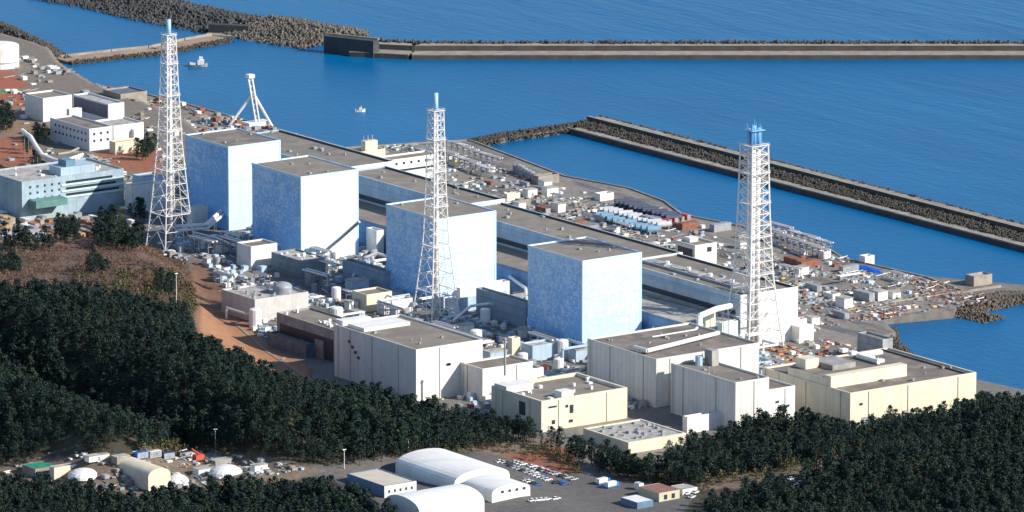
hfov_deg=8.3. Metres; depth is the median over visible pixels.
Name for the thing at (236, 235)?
pipe rack
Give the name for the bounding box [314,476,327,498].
pine tree
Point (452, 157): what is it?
pipe rack
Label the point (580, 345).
duct
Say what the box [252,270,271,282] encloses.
pipe rack
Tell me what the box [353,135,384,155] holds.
port building
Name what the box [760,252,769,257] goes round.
container
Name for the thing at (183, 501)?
pine tree
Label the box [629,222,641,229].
horizontal tank
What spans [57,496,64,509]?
pine tree
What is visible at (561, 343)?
upright tank
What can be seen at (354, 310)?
rack
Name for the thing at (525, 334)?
equipment shed
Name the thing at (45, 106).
works building
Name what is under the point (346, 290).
pipe rack
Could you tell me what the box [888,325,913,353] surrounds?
armour blocks
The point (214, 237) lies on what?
duct
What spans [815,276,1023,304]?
jetty
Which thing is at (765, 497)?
pine tree
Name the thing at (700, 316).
duct
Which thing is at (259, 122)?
harbour crane
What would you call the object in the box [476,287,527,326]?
annex
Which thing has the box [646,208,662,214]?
horizontal tank
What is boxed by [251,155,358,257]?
reactor building
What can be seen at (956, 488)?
pine tree
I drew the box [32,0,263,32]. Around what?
armour blocks
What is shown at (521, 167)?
upright tank
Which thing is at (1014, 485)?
pine tree
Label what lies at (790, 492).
pine tree
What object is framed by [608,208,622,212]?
horizontal tank
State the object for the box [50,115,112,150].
works building
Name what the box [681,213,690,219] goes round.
container
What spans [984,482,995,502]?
broadleaf tree
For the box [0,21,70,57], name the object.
armour blocks
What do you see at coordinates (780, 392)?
service building
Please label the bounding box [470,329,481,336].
upright tank
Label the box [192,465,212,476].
shed
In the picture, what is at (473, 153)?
pipe rack
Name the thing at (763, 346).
duct
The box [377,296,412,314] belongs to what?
container building
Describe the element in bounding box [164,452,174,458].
door
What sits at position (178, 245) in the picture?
debris
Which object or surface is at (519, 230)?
turbine hall
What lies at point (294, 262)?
service building
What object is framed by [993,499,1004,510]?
broadleaf tree
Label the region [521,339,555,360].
service building
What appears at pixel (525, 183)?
container
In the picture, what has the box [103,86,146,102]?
works building
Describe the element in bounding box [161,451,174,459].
container
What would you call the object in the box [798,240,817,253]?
pipe rack
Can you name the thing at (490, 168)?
pipe rack
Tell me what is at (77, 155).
duct
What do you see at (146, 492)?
pine tree
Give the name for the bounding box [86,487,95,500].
pine tree
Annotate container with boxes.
[0,223,11,228]
[8,215,14,223]
[19,217,29,222]
[28,221,39,227]
[28,228,40,232]
[35,218,43,224]
[37,215,46,220]
[46,225,53,229]
[69,213,81,218]
[75,231,85,238]
[78,216,89,222]
[81,219,89,223]
[82,229,92,236]
[117,208,125,213]
[118,214,129,221]
[126,219,134,224]
[134,450,148,458]
[147,449,160,457]
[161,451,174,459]
[176,450,190,457]
[520,181,529,186]
[540,364,551,370]
[593,214,607,222]
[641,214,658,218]
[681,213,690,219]
[710,221,730,231]
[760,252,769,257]
[805,282,821,291]
[833,310,848,318]
[839,264,858,271]
[853,289,874,301]
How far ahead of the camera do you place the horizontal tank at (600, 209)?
3877.65 m
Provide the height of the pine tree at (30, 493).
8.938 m
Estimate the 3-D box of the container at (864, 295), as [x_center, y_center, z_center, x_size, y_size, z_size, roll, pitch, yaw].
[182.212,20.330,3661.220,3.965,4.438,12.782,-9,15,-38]
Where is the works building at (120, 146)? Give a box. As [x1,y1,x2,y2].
[109,137,140,154]
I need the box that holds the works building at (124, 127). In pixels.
[94,117,143,139]
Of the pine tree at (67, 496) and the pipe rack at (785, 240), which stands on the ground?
the pine tree at (67, 496)
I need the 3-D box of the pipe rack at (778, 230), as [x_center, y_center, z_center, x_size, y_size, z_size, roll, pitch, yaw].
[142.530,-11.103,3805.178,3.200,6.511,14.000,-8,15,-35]
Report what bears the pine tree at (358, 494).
on the ground
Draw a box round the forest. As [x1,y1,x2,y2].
[0,99,1023,511]
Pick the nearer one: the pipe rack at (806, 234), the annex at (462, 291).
the annex at (462, 291)
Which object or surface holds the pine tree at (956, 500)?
on the ground
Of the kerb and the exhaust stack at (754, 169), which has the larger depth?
the kerb
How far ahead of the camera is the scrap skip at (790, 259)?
3744.41 m
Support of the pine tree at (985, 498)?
on the ground
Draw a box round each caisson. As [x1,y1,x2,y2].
[206,23,250,37]
[324,33,378,57]
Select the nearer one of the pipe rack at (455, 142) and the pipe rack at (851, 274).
the pipe rack at (851, 274)
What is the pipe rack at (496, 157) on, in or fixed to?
on the quay
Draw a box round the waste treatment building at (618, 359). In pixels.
[587,322,758,407]
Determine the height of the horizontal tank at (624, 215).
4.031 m
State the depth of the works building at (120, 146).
4014.13 m
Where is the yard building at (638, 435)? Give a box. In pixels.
[583,419,685,452]
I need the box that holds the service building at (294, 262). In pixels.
[271,248,324,278]
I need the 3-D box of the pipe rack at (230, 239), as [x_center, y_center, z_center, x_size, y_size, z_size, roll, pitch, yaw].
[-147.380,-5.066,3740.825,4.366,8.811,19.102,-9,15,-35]
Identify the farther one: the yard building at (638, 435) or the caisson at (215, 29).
the caisson at (215, 29)
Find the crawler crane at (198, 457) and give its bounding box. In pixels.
[191,448,204,461]
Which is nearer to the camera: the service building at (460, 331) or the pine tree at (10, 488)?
the pine tree at (10, 488)
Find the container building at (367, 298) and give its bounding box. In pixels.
[352,287,391,311]
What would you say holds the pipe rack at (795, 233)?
on the quay
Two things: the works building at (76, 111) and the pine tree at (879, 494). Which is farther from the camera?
the works building at (76, 111)
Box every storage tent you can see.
[116,456,170,490]
[387,484,483,511]
[395,448,509,485]
[464,474,529,502]
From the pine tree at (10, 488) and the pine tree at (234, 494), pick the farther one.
the pine tree at (234, 494)
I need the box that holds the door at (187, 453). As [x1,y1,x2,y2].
[180,452,190,457]
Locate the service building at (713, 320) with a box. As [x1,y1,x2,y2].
[703,313,715,329]
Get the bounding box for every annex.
[343,258,389,288]
[453,290,506,311]
[454,279,509,297]
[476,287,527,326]
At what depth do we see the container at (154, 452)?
3247.58 m
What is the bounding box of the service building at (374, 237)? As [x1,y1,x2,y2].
[366,227,383,253]
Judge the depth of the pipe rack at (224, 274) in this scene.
3656.89 m
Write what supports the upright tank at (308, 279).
on the ground
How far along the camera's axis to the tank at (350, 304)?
3605.09 m
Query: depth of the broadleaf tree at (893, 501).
3172.55 m
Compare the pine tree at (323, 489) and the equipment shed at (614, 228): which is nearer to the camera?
the pine tree at (323, 489)
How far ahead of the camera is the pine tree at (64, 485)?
3177.53 m
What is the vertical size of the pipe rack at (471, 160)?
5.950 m
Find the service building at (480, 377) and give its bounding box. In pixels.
[460,354,532,401]
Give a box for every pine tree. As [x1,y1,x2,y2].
[0,492,12,505]
[7,485,15,496]
[9,490,15,506]
[12,495,24,511]
[14,488,26,502]
[24,489,32,499]
[34,495,45,508]
[37,486,46,495]
[42,493,54,506]
[51,494,60,509]
[55,488,65,501]
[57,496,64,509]
[59,482,68,493]
[64,491,72,506]
[73,498,83,510]
[76,486,86,501]
[78,489,87,501]
[84,478,97,491]
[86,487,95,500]
[86,496,96,510]
[94,494,102,502]
[96,484,105,498]
[102,488,111,498]
[106,483,116,494]
[106,492,115,505]
[114,491,126,501]
[125,489,137,500]
[141,490,152,500]
[143,495,151,503]
[150,485,158,498]
[154,492,164,510]
[158,485,168,499]
[166,481,177,499]
[169,493,177,504]
[176,495,187,511]
[177,489,184,495]
[184,495,192,507]
[187,483,200,502]
[189,494,200,504]
[199,493,210,511]
[203,474,218,491]
[207,492,215,506]
[209,503,215,511]
[222,478,236,494]
[223,474,235,495]
[228,486,238,503]
[228,489,240,505]
[236,481,246,493]
[237,487,244,497]
[238,492,248,507]
[244,487,250,496]
[246,481,256,492]
[246,500,253,510]
[252,495,262,511]
[269,486,281,510]
[281,487,291,500]
[281,500,288,511]
[290,500,296,511]
[292,489,300,499]
[299,495,305,509]
[299,495,310,508]
[300,481,313,494]
[313,482,326,499]
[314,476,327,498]
[317,485,330,500]
[331,490,345,510]
[344,492,354,509]
[347,482,363,503]
[352,488,361,502]
[358,487,374,509]
[703,498,710,510]
[734,499,742,510]
[739,489,750,506]
[757,488,766,508]
[760,492,769,508]
[765,494,775,507]
[780,486,789,505]
[783,489,797,506]
[796,490,806,505]
[803,491,817,505]
[815,492,829,511]
[820,489,829,510]
[824,492,837,507]
[873,489,885,500]
[875,498,882,511]
[881,496,891,510]
[891,502,899,511]
[900,498,909,509]
[915,486,930,504]
[915,501,921,509]
[944,481,953,494]
[945,491,952,505]
[949,498,962,508]
[951,491,963,504]
[953,485,962,494]
[960,488,973,506]
[963,493,976,507]
[968,485,977,500]
[974,483,988,499]
[977,499,984,508]
[982,495,990,508]
[990,489,999,505]
[995,475,1010,495]
[1008,481,1021,496]
[1010,492,1020,507]
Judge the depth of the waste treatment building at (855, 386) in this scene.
3378.75 m
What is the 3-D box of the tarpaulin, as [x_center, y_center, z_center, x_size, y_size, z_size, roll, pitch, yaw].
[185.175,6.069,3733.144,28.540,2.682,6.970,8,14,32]
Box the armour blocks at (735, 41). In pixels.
[379,37,1023,43]
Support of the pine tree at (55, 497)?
on the ground
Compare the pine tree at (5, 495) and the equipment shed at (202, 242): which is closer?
the pine tree at (5, 495)
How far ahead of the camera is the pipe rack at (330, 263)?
3680.85 m
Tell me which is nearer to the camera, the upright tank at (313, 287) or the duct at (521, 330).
the duct at (521, 330)
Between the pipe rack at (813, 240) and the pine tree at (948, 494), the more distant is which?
the pipe rack at (813, 240)
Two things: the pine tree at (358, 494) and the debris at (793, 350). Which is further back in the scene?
the debris at (793, 350)
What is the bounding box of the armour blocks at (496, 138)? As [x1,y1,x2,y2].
[469,120,588,145]
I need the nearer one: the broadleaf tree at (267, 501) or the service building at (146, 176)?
the broadleaf tree at (267, 501)
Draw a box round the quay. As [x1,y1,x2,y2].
[106,86,962,348]
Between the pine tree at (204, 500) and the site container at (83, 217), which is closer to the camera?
the pine tree at (204, 500)
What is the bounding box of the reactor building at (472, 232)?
[386,196,495,306]
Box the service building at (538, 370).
[533,364,543,378]
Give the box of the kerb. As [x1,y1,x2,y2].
[147,94,962,290]
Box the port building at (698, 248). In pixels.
[676,235,716,263]
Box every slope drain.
[231,321,305,376]
[263,357,285,365]
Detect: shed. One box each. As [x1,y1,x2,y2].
[22,461,54,476]
[49,463,76,479]
[84,452,109,462]
[111,453,130,464]
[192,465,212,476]
[198,237,211,248]
[202,256,213,264]
[209,456,231,465]
[213,242,225,252]
[249,462,267,471]
[330,306,342,316]
[457,322,474,332]
[498,334,510,342]
[512,200,526,208]
[517,326,533,337]
[522,187,537,196]
[538,179,551,188]
[541,185,557,195]
[551,201,565,212]
[607,225,620,232]
[621,494,652,508]
[634,482,643,489]
[671,483,696,494]
[734,240,746,248]
[794,264,809,274]
[803,314,820,324]
[835,295,853,307]
[869,288,888,300]
[888,290,900,298]
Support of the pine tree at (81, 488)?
on the ground
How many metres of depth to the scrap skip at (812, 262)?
3738.54 m
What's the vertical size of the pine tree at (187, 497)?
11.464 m
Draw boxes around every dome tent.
[67,468,96,480]
[171,474,188,483]
[209,464,242,476]
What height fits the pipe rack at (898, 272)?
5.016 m
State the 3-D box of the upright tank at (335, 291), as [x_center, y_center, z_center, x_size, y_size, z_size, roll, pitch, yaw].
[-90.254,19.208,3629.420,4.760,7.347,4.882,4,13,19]
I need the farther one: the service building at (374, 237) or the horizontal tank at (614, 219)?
the horizontal tank at (614, 219)
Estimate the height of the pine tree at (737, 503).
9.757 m
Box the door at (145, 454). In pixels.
[138,452,147,458]
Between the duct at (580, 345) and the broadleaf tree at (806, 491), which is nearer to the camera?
the broadleaf tree at (806, 491)
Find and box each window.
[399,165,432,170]
[570,404,573,412]
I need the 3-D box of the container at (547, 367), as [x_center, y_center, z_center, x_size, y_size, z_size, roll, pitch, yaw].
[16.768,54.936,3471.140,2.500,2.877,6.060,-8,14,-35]
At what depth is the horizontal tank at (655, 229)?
3822.05 m
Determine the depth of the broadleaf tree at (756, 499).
3179.92 m
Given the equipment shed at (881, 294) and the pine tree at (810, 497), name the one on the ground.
the pine tree at (810, 497)
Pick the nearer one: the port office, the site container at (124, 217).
the site container at (124, 217)
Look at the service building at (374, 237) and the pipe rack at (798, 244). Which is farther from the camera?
the pipe rack at (798, 244)
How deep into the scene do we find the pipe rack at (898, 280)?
3684.39 m
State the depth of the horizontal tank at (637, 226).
3830.69 m
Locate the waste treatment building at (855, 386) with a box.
[763,347,975,426]
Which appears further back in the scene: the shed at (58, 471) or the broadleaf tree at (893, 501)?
the shed at (58, 471)
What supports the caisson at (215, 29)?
in the sea
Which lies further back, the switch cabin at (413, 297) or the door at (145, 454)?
the switch cabin at (413, 297)
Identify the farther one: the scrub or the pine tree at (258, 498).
the scrub
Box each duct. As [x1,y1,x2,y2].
[20,128,57,163]
[56,147,79,157]
[69,153,83,158]
[176,209,221,233]
[176,213,224,234]
[194,231,235,246]
[225,307,248,318]
[319,220,360,255]
[326,258,342,278]
[352,251,376,277]
[371,250,385,264]
[386,293,409,297]
[443,295,455,311]
[452,302,492,321]
[508,275,530,328]
[512,329,553,340]
[561,338,586,358]
[633,331,719,352]
[645,293,707,310]
[651,303,732,336]
[739,330,761,336]
[759,339,778,350]
[759,356,771,364]
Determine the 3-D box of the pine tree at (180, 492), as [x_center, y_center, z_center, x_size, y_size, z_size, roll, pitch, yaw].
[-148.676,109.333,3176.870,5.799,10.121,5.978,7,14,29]
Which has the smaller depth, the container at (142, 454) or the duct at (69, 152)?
the container at (142, 454)
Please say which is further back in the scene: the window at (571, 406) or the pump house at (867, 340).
the pump house at (867, 340)
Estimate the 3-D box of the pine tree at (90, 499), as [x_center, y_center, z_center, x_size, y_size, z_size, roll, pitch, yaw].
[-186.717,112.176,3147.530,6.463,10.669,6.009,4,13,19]
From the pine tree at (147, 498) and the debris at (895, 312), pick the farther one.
the debris at (895, 312)
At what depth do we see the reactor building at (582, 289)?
3523.10 m
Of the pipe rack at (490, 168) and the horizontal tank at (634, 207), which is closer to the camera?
the horizontal tank at (634, 207)
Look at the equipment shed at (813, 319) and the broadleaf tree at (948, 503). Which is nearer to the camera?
the broadleaf tree at (948, 503)
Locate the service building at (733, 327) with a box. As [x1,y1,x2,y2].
[718,319,737,335]
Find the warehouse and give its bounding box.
[347,468,415,497]
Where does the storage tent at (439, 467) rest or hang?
on the ground
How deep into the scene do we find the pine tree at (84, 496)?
3157.83 m
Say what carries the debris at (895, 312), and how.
on the quay
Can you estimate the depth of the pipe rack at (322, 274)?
3657.80 m
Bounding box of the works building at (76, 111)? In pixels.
[67,107,81,116]
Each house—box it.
[638,483,679,501]
[857,331,892,351]
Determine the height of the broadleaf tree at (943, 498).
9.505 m
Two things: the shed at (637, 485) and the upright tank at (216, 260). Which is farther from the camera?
the upright tank at (216, 260)
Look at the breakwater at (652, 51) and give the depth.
4373.45 m
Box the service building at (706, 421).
[683,410,720,433]
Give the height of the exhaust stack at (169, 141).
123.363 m
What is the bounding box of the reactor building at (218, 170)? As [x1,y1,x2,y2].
[185,128,280,230]
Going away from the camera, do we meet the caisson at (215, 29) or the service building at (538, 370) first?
the service building at (538, 370)
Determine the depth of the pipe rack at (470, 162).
3991.35 m
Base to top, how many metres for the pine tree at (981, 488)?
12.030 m
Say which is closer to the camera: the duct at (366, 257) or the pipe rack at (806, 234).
the duct at (366, 257)
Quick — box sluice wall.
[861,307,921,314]
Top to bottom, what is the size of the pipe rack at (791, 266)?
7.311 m
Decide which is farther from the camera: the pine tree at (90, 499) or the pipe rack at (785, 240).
the pipe rack at (785, 240)
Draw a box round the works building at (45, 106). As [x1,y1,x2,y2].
[25,90,71,121]
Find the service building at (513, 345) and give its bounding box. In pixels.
[507,336,519,355]
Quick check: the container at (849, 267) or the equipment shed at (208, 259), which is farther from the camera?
the container at (849, 267)
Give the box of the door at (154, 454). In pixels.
[151,451,160,457]
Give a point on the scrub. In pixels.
(42, 265)
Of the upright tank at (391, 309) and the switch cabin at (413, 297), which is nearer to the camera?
the upright tank at (391, 309)
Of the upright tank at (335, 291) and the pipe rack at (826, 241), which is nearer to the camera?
the upright tank at (335, 291)
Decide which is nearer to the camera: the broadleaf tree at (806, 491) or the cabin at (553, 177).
the broadleaf tree at (806, 491)
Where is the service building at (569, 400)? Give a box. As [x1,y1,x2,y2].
[491,372,626,431]
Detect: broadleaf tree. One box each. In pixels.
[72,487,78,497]
[74,493,83,500]
[197,490,207,504]
[207,488,220,501]
[218,497,228,505]
[247,493,256,509]
[262,499,274,508]
[328,488,337,501]
[748,494,762,507]
[799,487,809,502]
[850,500,857,509]
[890,499,900,509]
[938,495,947,509]
[943,497,953,511]
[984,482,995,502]
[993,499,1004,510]
[1010,497,1019,509]
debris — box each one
[2,448,303,489]
[4,55,193,188]
[101,85,308,136]
[143,226,778,412]
[383,143,961,322]
[568,351,783,365]
[719,248,990,328]
[760,338,855,361]
[798,277,994,325]
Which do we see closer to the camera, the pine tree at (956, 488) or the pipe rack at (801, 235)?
the pine tree at (956, 488)
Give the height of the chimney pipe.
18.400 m
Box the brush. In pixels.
[1,264,866,491]
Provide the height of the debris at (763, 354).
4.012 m
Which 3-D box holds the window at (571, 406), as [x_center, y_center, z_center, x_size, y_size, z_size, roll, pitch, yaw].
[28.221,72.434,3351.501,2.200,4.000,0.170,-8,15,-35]
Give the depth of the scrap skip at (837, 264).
3741.40 m
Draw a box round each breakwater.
[349,42,1023,59]
[485,126,574,145]
[562,116,1023,251]
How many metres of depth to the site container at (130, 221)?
3819.15 m
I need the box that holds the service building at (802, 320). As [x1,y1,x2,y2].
[798,317,806,323]
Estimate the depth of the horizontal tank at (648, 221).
3842.77 m
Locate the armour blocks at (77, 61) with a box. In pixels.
[67,37,235,64]
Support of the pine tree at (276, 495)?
on the ground
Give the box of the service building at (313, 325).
[277,307,343,361]
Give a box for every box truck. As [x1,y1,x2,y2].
[596,477,609,484]
[604,480,618,487]
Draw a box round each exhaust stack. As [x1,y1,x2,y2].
[143,19,196,249]
[412,93,459,323]
[726,119,786,348]
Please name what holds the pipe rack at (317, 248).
on the ground
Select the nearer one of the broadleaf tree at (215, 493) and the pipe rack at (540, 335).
the broadleaf tree at (215, 493)
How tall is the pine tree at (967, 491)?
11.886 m
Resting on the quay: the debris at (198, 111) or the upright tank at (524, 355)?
the debris at (198, 111)
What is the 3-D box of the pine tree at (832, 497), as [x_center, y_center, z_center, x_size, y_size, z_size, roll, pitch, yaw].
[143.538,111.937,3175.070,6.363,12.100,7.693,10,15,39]
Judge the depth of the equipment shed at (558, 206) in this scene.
3881.70 m
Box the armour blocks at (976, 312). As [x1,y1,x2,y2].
[935,290,1023,322]
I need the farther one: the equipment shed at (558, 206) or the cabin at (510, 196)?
the cabin at (510, 196)
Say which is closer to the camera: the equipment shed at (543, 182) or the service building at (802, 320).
the service building at (802, 320)
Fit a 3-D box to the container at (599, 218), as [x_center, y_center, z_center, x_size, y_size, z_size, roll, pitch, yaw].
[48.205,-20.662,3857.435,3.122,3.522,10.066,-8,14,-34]
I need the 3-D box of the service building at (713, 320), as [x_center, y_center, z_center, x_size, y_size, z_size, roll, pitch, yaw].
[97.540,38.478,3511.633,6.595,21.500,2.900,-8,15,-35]
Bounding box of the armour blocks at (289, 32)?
[220,14,369,48]
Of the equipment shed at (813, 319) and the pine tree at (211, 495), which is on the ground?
the pine tree at (211, 495)
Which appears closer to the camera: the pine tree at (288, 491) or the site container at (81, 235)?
the pine tree at (288, 491)
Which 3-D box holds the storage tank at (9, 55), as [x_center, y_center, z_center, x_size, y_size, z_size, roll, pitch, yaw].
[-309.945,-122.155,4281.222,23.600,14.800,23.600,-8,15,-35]
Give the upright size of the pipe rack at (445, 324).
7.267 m
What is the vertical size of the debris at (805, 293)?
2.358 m
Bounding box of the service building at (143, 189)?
[125,179,167,211]
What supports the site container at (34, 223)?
on the ground
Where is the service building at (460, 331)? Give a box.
[431,323,487,349]
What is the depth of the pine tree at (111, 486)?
3170.10 m
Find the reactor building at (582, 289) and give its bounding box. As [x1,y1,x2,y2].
[527,236,641,345]
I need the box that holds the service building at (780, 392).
[769,378,794,418]
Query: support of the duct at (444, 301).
on the ground
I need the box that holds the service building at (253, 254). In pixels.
[237,239,276,268]
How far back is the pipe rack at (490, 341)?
3496.74 m
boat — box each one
[188,56,207,66]
[355,107,364,111]
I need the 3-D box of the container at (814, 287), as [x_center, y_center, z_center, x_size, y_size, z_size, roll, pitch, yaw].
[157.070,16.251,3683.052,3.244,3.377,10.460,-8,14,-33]
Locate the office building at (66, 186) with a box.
[0,157,124,220]
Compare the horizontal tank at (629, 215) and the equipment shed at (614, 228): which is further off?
the horizontal tank at (629, 215)
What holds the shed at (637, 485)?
on the ground
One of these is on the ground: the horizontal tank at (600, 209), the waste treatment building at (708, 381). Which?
the waste treatment building at (708, 381)
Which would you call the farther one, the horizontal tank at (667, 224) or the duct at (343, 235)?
the horizontal tank at (667, 224)
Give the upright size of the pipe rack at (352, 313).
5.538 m
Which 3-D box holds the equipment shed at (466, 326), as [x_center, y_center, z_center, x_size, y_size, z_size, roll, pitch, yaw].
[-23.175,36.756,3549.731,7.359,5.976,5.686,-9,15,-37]
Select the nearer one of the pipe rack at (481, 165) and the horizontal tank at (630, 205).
the horizontal tank at (630, 205)
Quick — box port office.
[378,150,432,177]
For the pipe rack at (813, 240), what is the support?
on the quay
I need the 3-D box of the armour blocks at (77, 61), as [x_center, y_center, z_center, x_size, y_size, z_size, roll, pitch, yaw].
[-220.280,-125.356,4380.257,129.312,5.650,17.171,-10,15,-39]
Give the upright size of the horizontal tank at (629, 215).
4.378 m
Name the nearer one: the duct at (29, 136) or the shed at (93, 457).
the shed at (93, 457)
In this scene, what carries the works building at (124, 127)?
on the ground
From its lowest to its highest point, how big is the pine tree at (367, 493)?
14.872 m
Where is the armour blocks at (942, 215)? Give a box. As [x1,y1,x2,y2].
[574,114,1023,242]
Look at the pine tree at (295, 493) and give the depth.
3175.31 m
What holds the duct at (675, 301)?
on the ground
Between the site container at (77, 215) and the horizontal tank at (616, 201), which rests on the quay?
the horizontal tank at (616, 201)
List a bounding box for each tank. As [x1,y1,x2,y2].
[0,41,19,69]
[214,256,219,264]
[240,233,247,240]
[249,307,261,327]
[273,281,291,294]
[305,272,314,286]
[311,283,316,291]
[331,286,340,299]
[343,299,358,310]
[390,305,397,315]
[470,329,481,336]
[480,308,489,322]
[516,164,521,173]
[517,352,527,359]
[519,165,524,173]
[525,169,530,177]
[553,357,563,370]
[556,339,567,359]
[598,206,612,211]
[600,213,613,215]
[603,207,617,210]
[606,215,619,222]
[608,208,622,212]
[612,217,625,224]
[614,198,630,206]
[617,210,632,216]
[618,200,634,207]
[622,212,636,218]
[623,201,639,209]
[623,219,636,227]
[627,213,642,218]
[628,202,644,209]
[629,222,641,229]
[632,204,648,211]
[635,223,647,230]
[637,206,652,212]
[640,224,653,232]
[641,206,658,213]
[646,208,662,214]
[646,218,661,223]
[646,225,659,234]
[651,209,667,214]
[651,220,665,227]
[656,221,671,229]
[660,211,676,217]
[664,213,681,221]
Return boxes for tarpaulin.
[859,265,881,273]
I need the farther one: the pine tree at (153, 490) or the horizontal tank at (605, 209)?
the horizontal tank at (605, 209)
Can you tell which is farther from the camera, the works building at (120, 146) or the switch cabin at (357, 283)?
the works building at (120, 146)
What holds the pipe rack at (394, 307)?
on the ground
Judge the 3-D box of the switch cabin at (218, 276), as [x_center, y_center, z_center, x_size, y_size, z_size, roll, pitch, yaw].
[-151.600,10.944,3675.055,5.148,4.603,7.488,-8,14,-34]
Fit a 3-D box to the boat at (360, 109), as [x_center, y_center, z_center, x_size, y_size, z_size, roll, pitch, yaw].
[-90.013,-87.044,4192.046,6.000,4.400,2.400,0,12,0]
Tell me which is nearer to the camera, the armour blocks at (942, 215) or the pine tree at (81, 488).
the pine tree at (81, 488)
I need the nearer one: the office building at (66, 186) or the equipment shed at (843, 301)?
the equipment shed at (843, 301)
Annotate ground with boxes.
[0,33,1023,511]
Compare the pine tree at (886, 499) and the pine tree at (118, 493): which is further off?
the pine tree at (886, 499)
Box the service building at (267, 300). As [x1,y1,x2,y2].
[221,281,307,320]
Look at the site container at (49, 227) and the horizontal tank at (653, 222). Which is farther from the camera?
the horizontal tank at (653, 222)
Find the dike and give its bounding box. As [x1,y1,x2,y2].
[55,33,226,63]
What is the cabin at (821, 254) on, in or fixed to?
on the quay
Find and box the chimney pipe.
[503,338,506,375]
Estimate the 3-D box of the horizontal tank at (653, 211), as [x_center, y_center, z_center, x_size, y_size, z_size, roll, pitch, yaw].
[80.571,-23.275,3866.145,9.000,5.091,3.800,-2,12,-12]
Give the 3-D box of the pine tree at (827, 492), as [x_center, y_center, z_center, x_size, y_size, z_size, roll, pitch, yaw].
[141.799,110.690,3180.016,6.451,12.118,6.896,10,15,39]
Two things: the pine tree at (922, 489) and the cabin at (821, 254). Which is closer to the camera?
the pine tree at (922, 489)
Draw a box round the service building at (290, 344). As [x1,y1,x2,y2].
[268,330,315,357]
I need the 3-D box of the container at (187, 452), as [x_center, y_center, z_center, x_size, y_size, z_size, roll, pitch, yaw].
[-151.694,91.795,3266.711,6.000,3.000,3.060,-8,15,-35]
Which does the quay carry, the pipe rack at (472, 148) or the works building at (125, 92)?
the pipe rack at (472, 148)
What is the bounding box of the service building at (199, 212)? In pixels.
[187,204,207,223]
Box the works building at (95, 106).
[73,92,123,119]
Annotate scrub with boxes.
[0,241,196,314]
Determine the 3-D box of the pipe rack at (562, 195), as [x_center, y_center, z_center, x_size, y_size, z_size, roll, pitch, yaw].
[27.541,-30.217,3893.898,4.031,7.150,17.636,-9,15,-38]
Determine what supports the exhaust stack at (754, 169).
on the ground
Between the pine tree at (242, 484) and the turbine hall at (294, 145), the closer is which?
the pine tree at (242, 484)
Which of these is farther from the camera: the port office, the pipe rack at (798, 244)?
the port office
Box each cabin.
[212,271,226,282]
[344,276,369,295]
[390,289,403,295]
[410,294,423,303]
[483,347,507,357]
[504,191,519,200]
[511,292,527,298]
[515,197,530,205]
[533,172,558,184]
[544,369,554,376]
[569,347,586,361]
[594,191,613,200]
[759,365,762,374]
[819,250,830,258]
[824,291,839,300]
[859,254,874,263]
[965,271,991,286]
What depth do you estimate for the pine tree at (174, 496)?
3166.08 m
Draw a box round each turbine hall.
[181,129,394,193]
[358,166,504,253]
[479,202,682,294]
[642,253,813,344]
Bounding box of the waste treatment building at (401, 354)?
[334,314,482,401]
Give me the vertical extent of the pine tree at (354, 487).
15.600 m
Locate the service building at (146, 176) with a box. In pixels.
[132,172,164,182]
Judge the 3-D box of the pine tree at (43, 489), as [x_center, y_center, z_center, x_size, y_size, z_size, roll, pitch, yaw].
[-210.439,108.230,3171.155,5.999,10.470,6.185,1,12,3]
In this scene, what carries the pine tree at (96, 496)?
on the ground
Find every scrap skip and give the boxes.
[484,180,493,184]
[535,205,550,212]
[573,220,584,224]
[678,220,697,229]
[784,255,804,265]
[796,258,819,267]
[832,263,842,266]
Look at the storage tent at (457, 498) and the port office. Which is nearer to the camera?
the storage tent at (457, 498)
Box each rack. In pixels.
[188,234,217,253]
[213,270,235,288]
[221,230,243,242]
[221,235,243,254]
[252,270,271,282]
[302,268,330,288]
[308,295,323,307]
[310,246,332,260]
[319,259,340,278]
[341,287,351,299]
[343,311,364,316]
[349,308,365,316]
[376,301,403,316]
[419,293,449,312]
[431,320,458,327]
[441,149,458,157]
[447,153,463,164]
[450,141,466,149]
[456,143,472,151]
[458,157,473,169]
[462,146,478,157]
[463,158,480,166]
[468,149,483,160]
[469,161,484,173]
[474,150,489,163]
[474,163,491,169]
[480,152,495,165]
[480,165,496,176]
[483,339,493,348]
[485,154,502,167]
[528,331,556,341]
[550,192,573,209]
[615,221,632,234]
[767,227,786,242]
[770,357,790,365]
[773,231,792,245]
[775,223,793,234]
[780,235,796,246]
[780,263,802,278]
[781,227,799,238]
[786,235,804,250]
[788,230,805,238]
[792,240,809,252]
[794,231,811,242]
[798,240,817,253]
[801,233,819,245]
[805,242,823,257]
[808,236,825,246]
[811,245,830,259]
[814,238,833,247]
[837,272,861,285]
[888,277,907,291]
[890,270,907,279]
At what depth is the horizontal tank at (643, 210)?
3871.31 m
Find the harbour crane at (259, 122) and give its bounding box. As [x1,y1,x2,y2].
[228,73,272,126]
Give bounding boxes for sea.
[0,0,1023,389]
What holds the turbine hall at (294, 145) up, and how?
on the ground
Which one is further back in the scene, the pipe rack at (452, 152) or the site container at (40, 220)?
the pipe rack at (452, 152)
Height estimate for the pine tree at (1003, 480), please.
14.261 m
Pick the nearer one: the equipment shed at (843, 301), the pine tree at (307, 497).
the pine tree at (307, 497)
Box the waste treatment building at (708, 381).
[671,348,768,428]
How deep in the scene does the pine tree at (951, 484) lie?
3177.74 m
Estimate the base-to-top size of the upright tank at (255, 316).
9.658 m
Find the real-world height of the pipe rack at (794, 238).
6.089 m
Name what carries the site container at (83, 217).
on the ground

